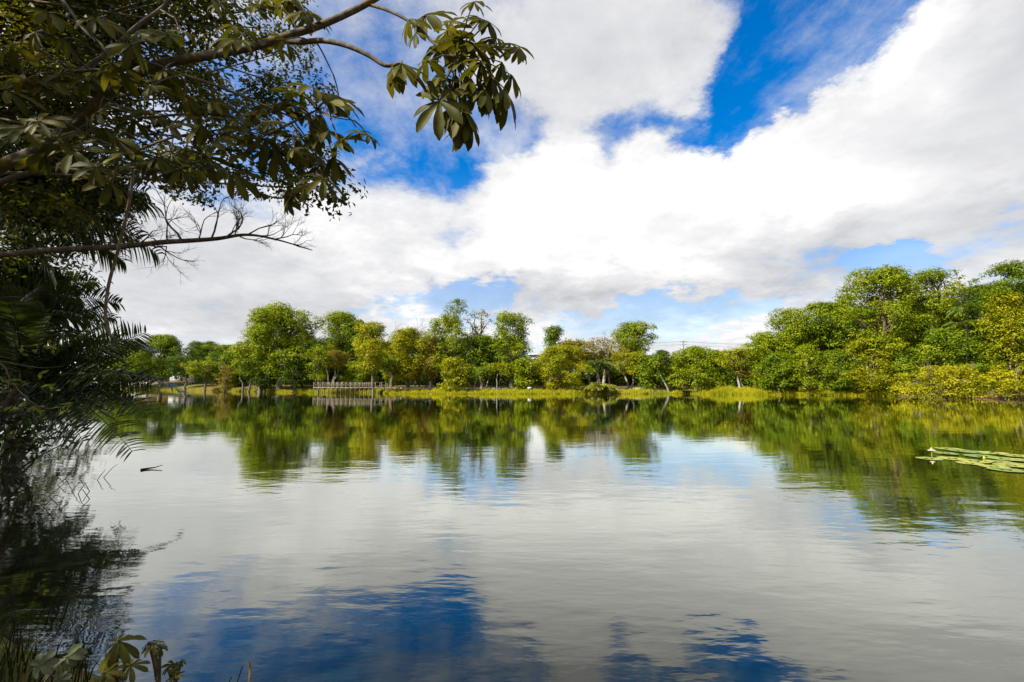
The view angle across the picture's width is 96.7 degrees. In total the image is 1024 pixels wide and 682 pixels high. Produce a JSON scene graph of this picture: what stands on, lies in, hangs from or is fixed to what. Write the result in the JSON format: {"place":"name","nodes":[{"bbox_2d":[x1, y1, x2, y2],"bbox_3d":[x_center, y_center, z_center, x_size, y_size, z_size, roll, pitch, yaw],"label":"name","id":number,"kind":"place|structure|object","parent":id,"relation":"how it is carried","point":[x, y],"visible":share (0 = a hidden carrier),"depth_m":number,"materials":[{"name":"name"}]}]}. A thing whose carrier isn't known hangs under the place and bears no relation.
{"place":"outdoors","nodes":[
{"label":"outdoors","id":0,"kind":"place"},
{"bbox_2d":[0,390,1023,681],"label":"lake water","id":1,"kind":"structure","parent":0,"point":[278,536],"depth_m":5.31,"materials":[{"name":"liquid"}]},
{"bbox_2d":[916,447,1023,471],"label":"water lily","id":2,"kind":"object","parent":1,"relation":"on","point":[1002,467],"visible":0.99,"depth_m":10.93,"materials":[{"name":"green plant"}]},
{"bbox_2d":[0,381,1023,681],"bbox_3d":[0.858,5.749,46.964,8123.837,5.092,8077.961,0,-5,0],"label":"ground","id":3,"kind":"structure","parent":0,"point":[188,387],"depth_m":91.90,"materials":[{"name":"green plant"}]},
{"bbox_2d":[0,336,96,461],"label":"shrub","id":4,"kind":"object","parent":3,"relation":"on","point":[4,392],"visible":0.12,"depth_m":10.60,"materials":[{"name":"green plant"}]},
{"bbox_2d":[0,394,102,481],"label":"shrub","id":5,"kind":"object","parent":3,"relation":"on","point":[15,444],"visible":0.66,"depth_m":8.81,"materials":[{"name":"green plant"}]},
{"bbox_2d":[0,331,103,428],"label":"shrub","id":6,"kind":"object","parent":3,"relation":"on","point":[5,386],"visible":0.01,"depth_m":18.55,"materials":[{"name":"green plant"}]},
{"bbox_2d":[30,643,87,681],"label":"seedling","id":7,"kind":"object","parent":3,"relation":"on","point":[46,666],"visible":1,"depth_m":2.33,"materials":[{"name":"green plant"}]},
{"bbox_2d":[0,284,118,414],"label":"palm","id":8,"kind":"object","parent":3,"relation":"on","point":[59,316],"visible":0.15,"depth_m":12.05,"materials":[{"name":"green plant"}]},
{"bbox_2d":[0,597,122,681],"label":"reeds","id":9,"kind":"object","parent":3,"relation":"on","point":[16,644],"visible":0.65,"depth_m":2.75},
{"bbox_2d":[0,239,124,341],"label":"palm","id":10,"kind":"object","parent":3,"relation":"on","point":[17,288],"visible":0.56,"depth_m":14.26,"materials":[{"name":"green plant"}]},
{"bbox_2d":[0,215,141,435],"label":"shrub","id":11,"kind":"object","parent":3,"relation":"on","point":[65,269],"visible":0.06,"depth_m":16.40,"materials":[{"name":"green plant"}]},
{"bbox_2d":[0,127,164,288],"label":"palm","id":12,"kind":"object","parent":3,"relation":"on","point":[84,239],"visible":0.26,"depth_m":11.07,"materials":[{"name":"green plant"}]},
{"bbox_2d":[0,300,192,462],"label":"palm","id":13,"kind":"object","parent":3,"relation":"on","point":[74,376],"visible":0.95,"depth_m":9.05,"materials":[{"name":"green plant"}]},
{"bbox_2d":[95,634,150,681],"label":"seedling","id":14,"kind":"object","parent":3,"relation":"on","point":[120,649],"visible":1,"depth_m":2.33,"materials":[{"name":"green plant"}]},
{"bbox_2d":[99,340,156,385],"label":"tree","id":15,"kind":"object","parent":3,"relation":"on","point":[128,365],"visible":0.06,"depth_m":147.05,"materials":[{"name":"green plant"}]},
{"bbox_2d":[141,640,167,681],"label":"seedling","id":16,"kind":"object","parent":3,"relation":"on","point":[156,654],"visible":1,"depth_m":2.49,"materials":[{"name":"green plant"}]},
{"bbox_2d":[123,334,206,388],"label":"tree","id":17,"kind":"object","parent":3,"relation":"on","point":[169,345],"visible":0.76,"depth_m":143.57,"materials":[{"name":"green plant"}]},
{"bbox_2d":[161,659,185,681],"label":"seedling","id":18,"kind":"object","parent":3,"relation":"on","point":[174,672],"visible":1,"depth_m":2.48,"materials":[{"name":"green plant"}]},
{"bbox_2d":[161,356,204,390],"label":"tree","id":19,"kind":"object","parent":3,"relation":"on","point":[175,370],"visible":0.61,"depth_m":132.17,"materials":[{"name":"green plant"}]},
{"bbox_2d":[0,0,367,281],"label":"broadleaf tree","id":20,"kind":"object","parent":3,"relation":"on","point":[16,17],"visible":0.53,"depth_m":8.87,"materials":[{"name":"green plant"}]},
{"bbox_2d":[0,340,73,419],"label":"sprig","id":21,"kind":"object","parent":20,"relation":"attached to","point":[39,375],"visible":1,"depth_m":7.55,"materials":[{"name":"green plant"}]},
{"bbox_2d":[104,150,134,338],"bbox_3d":[-5.224,-1.331,6.053,0.248,2.616,0.038,0,-5,0],"label":"vine","id":22,"kind":"object","parent":20,"relation":"hanging from","point":[109,334],"visible":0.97,"depth_m":6.03,"materials":[{"name":"brown plant"}]},
{"bbox_2d":[0,181,316,282],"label":"bare branch","id":23,"kind":"object","parent":20,"relation":"attached to","point":[142,243],"visible":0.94,"depth_m":6.63,"materials":[{"name":"brown plant"}]},
{"bbox_2d":[170,375,197,380],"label":"house","id":24,"kind":"structure","parent":3,"relation":"on","point":[176,379],"depth_m":182.36,"materials":[{"name":"white"}]},
{"bbox_2d":[180,359,223,390],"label":"tree","id":25,"kind":"object","parent":3,"relation":"on","point":[196,368],"visible":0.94,"depth_m":119.96,"materials":[{"name":"green plant"}]},
{"bbox_2d":[186,340,219,367],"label":"tree","id":26,"kind":"object","parent":3,"relation":"on","point":[197,345],"visible":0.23,"depth_m":212.14,"materials":[{"name":"green plant"}]},
{"bbox_2d":[201,343,234,360],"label":"tree","id":27,"kind":"object","parent":3,"relation":"on","point":[221,348],"visible":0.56,"depth_m":192.06,"materials":[{"name":"green plant"}]},
{"bbox_2d":[211,362,235,391],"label":"shrub","id":28,"kind":"object","parent":3,"relation":"on","point":[225,381],"visible":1,"depth_m":114.07,"materials":[{"name":"green plant"}]},
{"bbox_2d":[216,348,254,386],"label":"tree","id":29,"kind":"object","parent":3,"relation":"on","point":[226,358],"visible":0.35,"depth_m":125.90,"materials":[{"name":"green plant"}]},
{"bbox_2d":[232,358,258,391],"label":"tree","id":30,"kind":"object","parent":3,"relation":"on","point":[237,371],"visible":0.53,"depth_m":110.94,"materials":[{"name":"green plant"}]},
{"bbox_2d":[248,661,251,681],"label":"stalk","id":31,"kind":"object","parent":3,"relation":"on","point":[250,671],"visible":1,"depth_m":2.67,"materials":[{"name":"brown plant"}]},
{"bbox_2d":[239,354,277,391],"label":"tree","id":32,"kind":"object","parent":3,"relation":"on","point":[264,381],"visible":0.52,"depth_m":106.44,"materials":[{"name":"green plant"}]},
{"bbox_2d":[241,310,278,391],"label":"tree","id":33,"kind":"object","parent":3,"relation":"on","point":[260,352],"visible":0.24,"depth_m":109.95,"materials":[{"name":"green plant"}]},
{"bbox_2d":[0,0,533,215],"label":"trumpet tree","id":34,"kind":"object","parent":3,"relation":"on","point":[454,119],"visible":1,"depth_m":5.11,"materials":[{"name":"green plant"}]},
{"bbox_2d":[224,300,329,389],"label":"tree","id":35,"kind":"object","parent":3,"relation":"on","point":[273,317],"visible":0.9,"depth_m":105.29,"materials":[{"name":"green plant"}]},
{"bbox_2d":[273,353,321,391],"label":"tree","id":36,"kind":"object","parent":3,"relation":"on","point":[297,375],"visible":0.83,"depth_m":102.28,"materials":[{"name":"green plant"}]},
{"bbox_2d":[293,338,328,355],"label":"tree","id":37,"kind":"object","parent":3,"relation":"on","point":[307,345],"visible":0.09,"depth_m":126.90,"materials":[{"name":"green plant"}]},
{"bbox_2d":[302,347,337,392],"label":"tree","id":38,"kind":"object","parent":3,"relation":"on","point":[318,365],"visible":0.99,"depth_m":96.59,"materials":[{"name":"green plant"}]},
{"bbox_2d":[309,336,342,379],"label":"tree","id":39,"kind":"object","parent":3,"relation":"on","point":[322,341],"visible":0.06,"depth_m":127.13,"materials":[{"name":"green plant"}]},
{"bbox_2d":[315,350,361,388],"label":"tree","id":40,"kind":"object","parent":3,"relation":"on","point":[336,356],"visible":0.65,"depth_m":102.19,"materials":[{"name":"green plant"}]},
{"bbox_2d":[322,309,364,385],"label":"tree","id":41,"kind":"object","parent":3,"relation":"on","point":[336,319],"visible":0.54,"depth_m":116.97,"materials":[{"name":"green plant"}]},
{"bbox_2d":[331,317,371,371],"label":"tree","id":42,"kind":"object","parent":3,"relation":"on","point":[351,332],"visible":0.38,"depth_m":114.59,"materials":[{"name":"green plant"}]},
{"bbox_2d":[313,382,399,392],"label":"footbridge","id":43,"kind":"object","parent":3,"relation":"on","point":[350,387],"visible":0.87,"depth_m":93.75,"materials":[{"name":"grey wood"}]},
{"bbox_2d":[337,360,379,388],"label":"tree","id":44,"kind":"object","parent":3,"relation":"on","point":[355,375],"visible":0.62,"depth_m":101.67,"materials":[{"name":"green plant"}]},
{"bbox_2d":[349,320,390,393],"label":"tree","id":45,"kind":"object","parent":3,"relation":"on","point":[370,349],"visible":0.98,"depth_m":87.93,"materials":[{"name":"green plant"}]},
{"bbox_2d":[373,356,414,386],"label":"tree","id":46,"kind":"object","parent":3,"relation":"on","point":[388,367],"visible":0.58,"depth_m":96.34,"materials":[{"name":"green plant"}]},
{"bbox_2d":[378,317,433,387],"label":"tree","id":47,"kind":"object","parent":3,"relation":"on","point":[404,339],"visible":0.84,"depth_m":97.88,"materials":[{"name":"green plant"}]},
{"bbox_2d":[121,386,703,393],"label":"grass","id":48,"kind":"structure","parent":3,"relation":"on","point":[434,390],"depth_m":88.32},
{"bbox_2d":[413,334,441,387],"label":"tree","id":49,"kind":"object","parent":3,"relation":"on","point":[429,373],"visible":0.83,"depth_m":96.23,"materials":[{"name":"green plant"}]},
{"bbox_2d":[418,339,463,384],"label":"tree","id":50,"kind":"object","parent":3,"relation":"on","point":[441,373],"visible":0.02,"depth_m":113.16,"materials":[{"name":"green plant"}]},
{"bbox_2d":[414,313,474,384],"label":"tree","id":51,"kind":"object","parent":3,"relation":"on","point":[446,341],"visible":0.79,"depth_m":97.06,"materials":[{"name":"green plant"}]},
{"bbox_2d":[433,357,474,391],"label":"tree","id":52,"kind":"object","parent":3,"relation":"on","point":[454,372],"visible":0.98,"depth_m":87.77,"materials":[{"name":"green plant"}]},
{"bbox_2d":[442,298,469,356],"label":"tree","id":53,"kind":"object","parent":3,"relation":"on","point":[458,311],"visible":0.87,"depth_m":99.70,"materials":[{"name":"green plant"}]},
{"bbox_2d":[446,337,497,381],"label":"tree","id":54,"kind":"object","parent":3,"relation":"on","point":[462,349],"visible":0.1,"depth_m":113.59,"materials":[{"name":"green plant"}]},
{"bbox_2d":[466,371,478,389],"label":"tree","id":55,"kind":"object","parent":3,"relation":"on","point":[472,376],"visible":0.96,"depth_m":88.75,"materials":[{"name":"green plant"}]},
{"bbox_2d":[463,309,493,386],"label":"tree","id":56,"kind":"object","parent":3,"relation":"on","point":[480,334],"visible":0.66,"depth_m":101.70,"materials":[{"name":"green plant"}]},
{"bbox_2d":[455,333,503,387],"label":"tree","id":57,"kind":"object","parent":3,"relation":"on","point":[484,355],"visible":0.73,"depth_m":97.68,"materials":[{"name":"green plant"}]},
{"bbox_2d":[476,366,494,389],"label":"tree","id":58,"kind":"object","parent":3,"relation":"on","point":[483,371],"visible":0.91,"depth_m":92.37,"materials":[{"name":"green plant"}]},
{"bbox_2d":[484,362,510,387],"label":"tree","id":59,"kind":"object","parent":3,"relation":"on","point":[494,368],"visible":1,"depth_m":90.67,"materials":[{"name":"green plant"}]},
{"bbox_2d":[488,310,534,387],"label":"tree","id":60,"kind":"object","parent":3,"relation":"on","point":[512,341],"visible":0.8,"depth_m":97.12,"materials":[{"name":"green plant"}]},
{"bbox_2d":[494,338,535,382],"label":"tree","id":61,"kind":"object","parent":3,"relation":"on","point":[530,357],"visible":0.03,"depth_m":115.03,"materials":[{"name":"green plant"}]},
{"bbox_2d":[511,358,540,389],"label":"tree","id":62,"kind":"object","parent":3,"relation":"on","point":[522,376],"visible":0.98,"depth_m":89.95,"materials":[{"name":"green plant"}]},
{"bbox_2d":[542,324,564,359],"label":"tree","id":63,"kind":"object","parent":3,"relation":"on","point":[552,337],"visible":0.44,"depth_m":117.57,"materials":[{"name":"green plant"}]},
{"bbox_2d":[530,344,593,389],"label":"tree","id":64,"kind":"object","parent":3,"relation":"on","point":[561,354],"visible":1,"depth_m":90.37,"materials":[{"name":"green plant"}]},
{"bbox_2d":[554,338,593,370],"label":"tree","id":65,"kind":"object","parent":3,"relation":"on","point":[571,342],"visible":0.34,"depth_m":101.54,"materials":[{"name":"green plant"}]},
{"bbox_2d":[580,367,599,388],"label":"palm","id":66,"kind":"object","parent":3,"relation":"on","point":[595,368],"visible":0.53,"depth_m":91.46,"materials":[{"name":"green plant"}]},
{"bbox_2d":[583,382,609,393],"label":"palm","id":67,"kind":"object","parent":3,"relation":"on","point":[597,385],"visible":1,"depth_m":85.90,"materials":[{"name":"green plant"}]},
{"bbox_2d":[583,360,612,388],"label":"palm","id":68,"kind":"object","parent":3,"relation":"on","point":[608,364],"visible":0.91,"depth_m":91.18,"materials":[{"name":"green plant"}]},
{"bbox_2d":[573,332,629,384],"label":"tree","id":69,"kind":"object","parent":3,"relation":"on","point":[603,355],"visible":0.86,"depth_m":101.93,"materials":[{"name":"green plant"}]},
{"bbox_2d":[188,351,1023,386],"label":"undergrowth","id":70,"kind":"object","parent":3,"relation":"on","point":[613,381],"visible":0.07,"depth_m":109.94,"materials":[{"name":"green plant"}]},
{"bbox_2d":[601,384,619,392],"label":"palm","id":71,"kind":"object","parent":3,"relation":"on","point":[612,387],"visible":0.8,"depth_m":86.46,"materials":[{"name":"green plant"}]},
{"bbox_2d":[599,363,622,384],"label":"palm","id":72,"kind":"object","parent":3,"relation":"on","point":[608,369],"visible":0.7,"depth_m":92.42,"materials":[{"name":"green plant"}]},
{"bbox_2d":[612,350,646,387],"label":"tree","id":73,"kind":"object","parent":3,"relation":"on","point":[632,358],"visible":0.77,"depth_m":95.67,"materials":[{"name":"green plant"}]},
{"bbox_2d":[605,320,657,354],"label":"tree","id":74,"kind":"object","parent":3,"relation":"on","point":[634,334],"visible":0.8,"depth_m":114.53,"materials":[{"name":"green plant"}]},
{"bbox_2d":[631,353,669,388],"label":"tree","id":75,"kind":"object","parent":3,"relation":"on","point":[648,378],"visible":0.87,"depth_m":91.79,"materials":[{"name":"green plant"}]},
{"bbox_2d":[649,352,668,391],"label":"tree","id":76,"kind":"object","parent":3,"relation":"on","point":[657,357],"visible":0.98,"depth_m":90.52,"materials":[{"name":"green plant"}]},
{"bbox_2d":[652,349,675,385],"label":"tree","id":77,"kind":"object","parent":3,"relation":"on","point":[669,362],"visible":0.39,"depth_m":99.19,"materials":[{"name":"green plant"}]},
{"bbox_2d":[662,345,734,390],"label":"tree","id":78,"kind":"object","parent":3,"relation":"on","point":[690,357],"visible":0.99,"depth_m":88.75,"materials":[{"name":"green plant"}]},
{"bbox_2d":[706,349,732,388],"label":"tree","id":79,"kind":"object","parent":3,"relation":"on","point":[722,370],"visible":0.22,"depth_m":92.81,"materials":[{"name":"green plant"}]},
{"bbox_2d":[713,347,763,388],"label":"tree","id":80,"kind":"object","parent":3,"relation":"on","point":[731,356],"visible":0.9,"depth_m":85.39,"materials":[{"name":"green plant"}]},
{"bbox_2d":[729,365,761,386],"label":"tree","id":81,"kind":"object","parent":3,"relation":"on","point":[745,372],"visible":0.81,"depth_m":85.41,"materials":[{"name":"green plant"}]},
{"bbox_2d":[737,330,797,388],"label":"tree","id":82,"kind":"object","parent":3,"relation":"on","point":[766,343],"visible":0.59,"depth_m":82.54,"materials":[{"name":"green plant"}]},
{"bbox_2d":[701,385,835,395],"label":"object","id":83,"kind":"object","parent":3,"relation":"on","point":[733,390],"visible":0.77,"depth_m":80.09,"materials":[{"name":"green plant"}]},
{"bbox_2d":[750,351,804,391],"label":"tree","id":84,"kind":"object","parent":3,"relation":"on","point":[775,360],"visible":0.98,"depth_m":78.05,"materials":[{"name":"green plant"}]},
{"bbox_2d":[764,307,817,387],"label":"tree","id":85,"kind":"object","parent":3,"relation":"on","point":[793,332],"visible":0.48,"depth_m":82.69,"materials":[{"name":"green plant"}]},
{"bbox_2d":[782,343,836,392],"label":"tree","id":86,"kind":"object","parent":3,"relation":"on","point":[807,351],"visible":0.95,"depth_m":75.88,"materials":[{"name":"green plant"}]},
{"bbox_2d":[795,300,855,385],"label":"tree","id":87,"kind":"object","parent":3,"relation":"on","point":[819,311],"visible":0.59,"depth_m":80.53,"materials":[{"name":"green plant"}]},
{"bbox_2d":[819,347,864,391],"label":"tree","id":88,"kind":"object","parent":3,"relation":"on","point":[841,383],"visible":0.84,"depth_m":74.16,"materials":[{"name":"green plant"}]},
{"bbox_2d":[819,331,881,386],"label":"tree","id":89,"kind":"object","parent":3,"relation":"on","point":[849,336],"visible":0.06,"depth_m":85.63,"materials":[{"name":"green plant"}]},
{"bbox_2d":[824,304,882,335],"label":"tree","id":90,"kind":"object","parent":3,"relation":"on","point":[858,321],"visible":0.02,"depth_m":95.76,"materials":[{"name":"green plant"}]},
{"bbox_2d":[827,387,903,395],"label":"grass","id":91,"kind":"structure","parent":3,"relation":"on","point":[857,393],"depth_m":72.53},
{"bbox_2d":[839,337,909,392],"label":"tree","id":92,"kind":"object","parent":3,"relation":"on","point":[869,383],"visible":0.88,"depth_m":71.89,"materials":[{"name":"green plant"}]},
{"bbox_2d":[827,264,955,388],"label":"tree","id":93,"kind":"object","parent":3,"relation":"on","point":[888,279],"visible":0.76,"depth_m":74.68,"materials":[{"name":"green plant"}]},
{"bbox_2d":[876,352,931,391],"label":"tree","id":94,"kind":"object","parent":3,"relation":"on","point":[899,359],"visible":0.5,"depth_m":70.19,"materials":[{"name":"green plant"}]},
{"bbox_2d":[890,301,948,373],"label":"tree","id":95,"kind":"object","parent":3,"relation":"on","point":[915,330],"visible":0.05,"depth_m":82.52,"materials":[{"name":"green plant"}]},
{"bbox_2d":[889,266,983,382],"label":"tree","id":96,"kind":"object","parent":3,"relation":"on","point":[936,305],"visible":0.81,"depth_m":77.90,"materials":[{"name":"green plant"}]},
{"bbox_2d":[886,363,1020,399],"bbox_3d":[58.528,5.732,60.374,15.622,6.041,10.749,-2,-6,22],"label":"bush","id":97,"kind":"object","parent":3,"relation":"on","point":[941,378],"visible":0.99,"depth_m":59.00,"materials":[{"name":"green plant"}]},
{"bbox_2d":[904,327,1002,388],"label":"tree","id":98,"kind":"object","parent":3,"relation":"on","point":[960,335],"visible":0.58,"depth_m":68.30,"materials":[{"name":"green plant"}]},
{"bbox_2d":[941,320,983,361],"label":"palm","id":99,"kind":"object","parent":3,"relation":"on","point":[960,324],"visible":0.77,"depth_m":70.81,"materials":[{"name":"green plant"}]},
{"bbox_2d":[946,303,990,388],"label":"palm","id":100,"kind":"object","parent":3,"relation":"on","point":[962,309],"visible":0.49,"depth_m":70.52,"materials":[{"name":"green plant"}]},
{"bbox_2d":[940,284,1022,378],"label":"tree","id":101,"kind":"object","parent":3,"relation":"on","point":[971,298],"visible":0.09,"depth_m":83.93,"materials":[{"name":"green plant"}]},
{"bbox_2d":[963,343,1022,389],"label":"tree","id":102,"kind":"object","parent":3,"relation":"on","point":[980,357],"visible":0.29,"depth_m":65.84,"materials":[{"name":"green plant"}]},
{"bbox_2d":[966,259,1023,386],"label":"tree","id":103,"kind":"object","parent":3,"relation":"on","point":[1015,270],"visible":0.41,"depth_m":66.79,"materials":[{"name":"green plant"}]},
{"bbox_2d":[969,291,1023,389],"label":"tree","id":104,"kind":"object","parent":3,"relation":"on","point":[1007,304],"visible":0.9,"depth_m":63.83,"materials":[{"name":"green plant"}]},
{"bbox_2d":[973,365,1023,398],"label":"bush","id":105,"kind":"object","parent":3,"relation":"on","point":[1003,377],"visible":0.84,"depth_m":57.01,"materials":[{"name":"plant"}]},
{"bbox_2d":[0,0,1023,380],"label":"sky","id":106,"kind":"structure","parent":0,"point":[694,170],"materials":[{"name":"white"}]},
{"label":"path","id":107,"kind":"structure","parent":0,"visible":0},
{"bbox_2d":[394,388,704,388],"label":"kerb","id":108,"kind":"structure","parent":107,"relation":"on","point":[545,388],"depth_m":93.50,"materials":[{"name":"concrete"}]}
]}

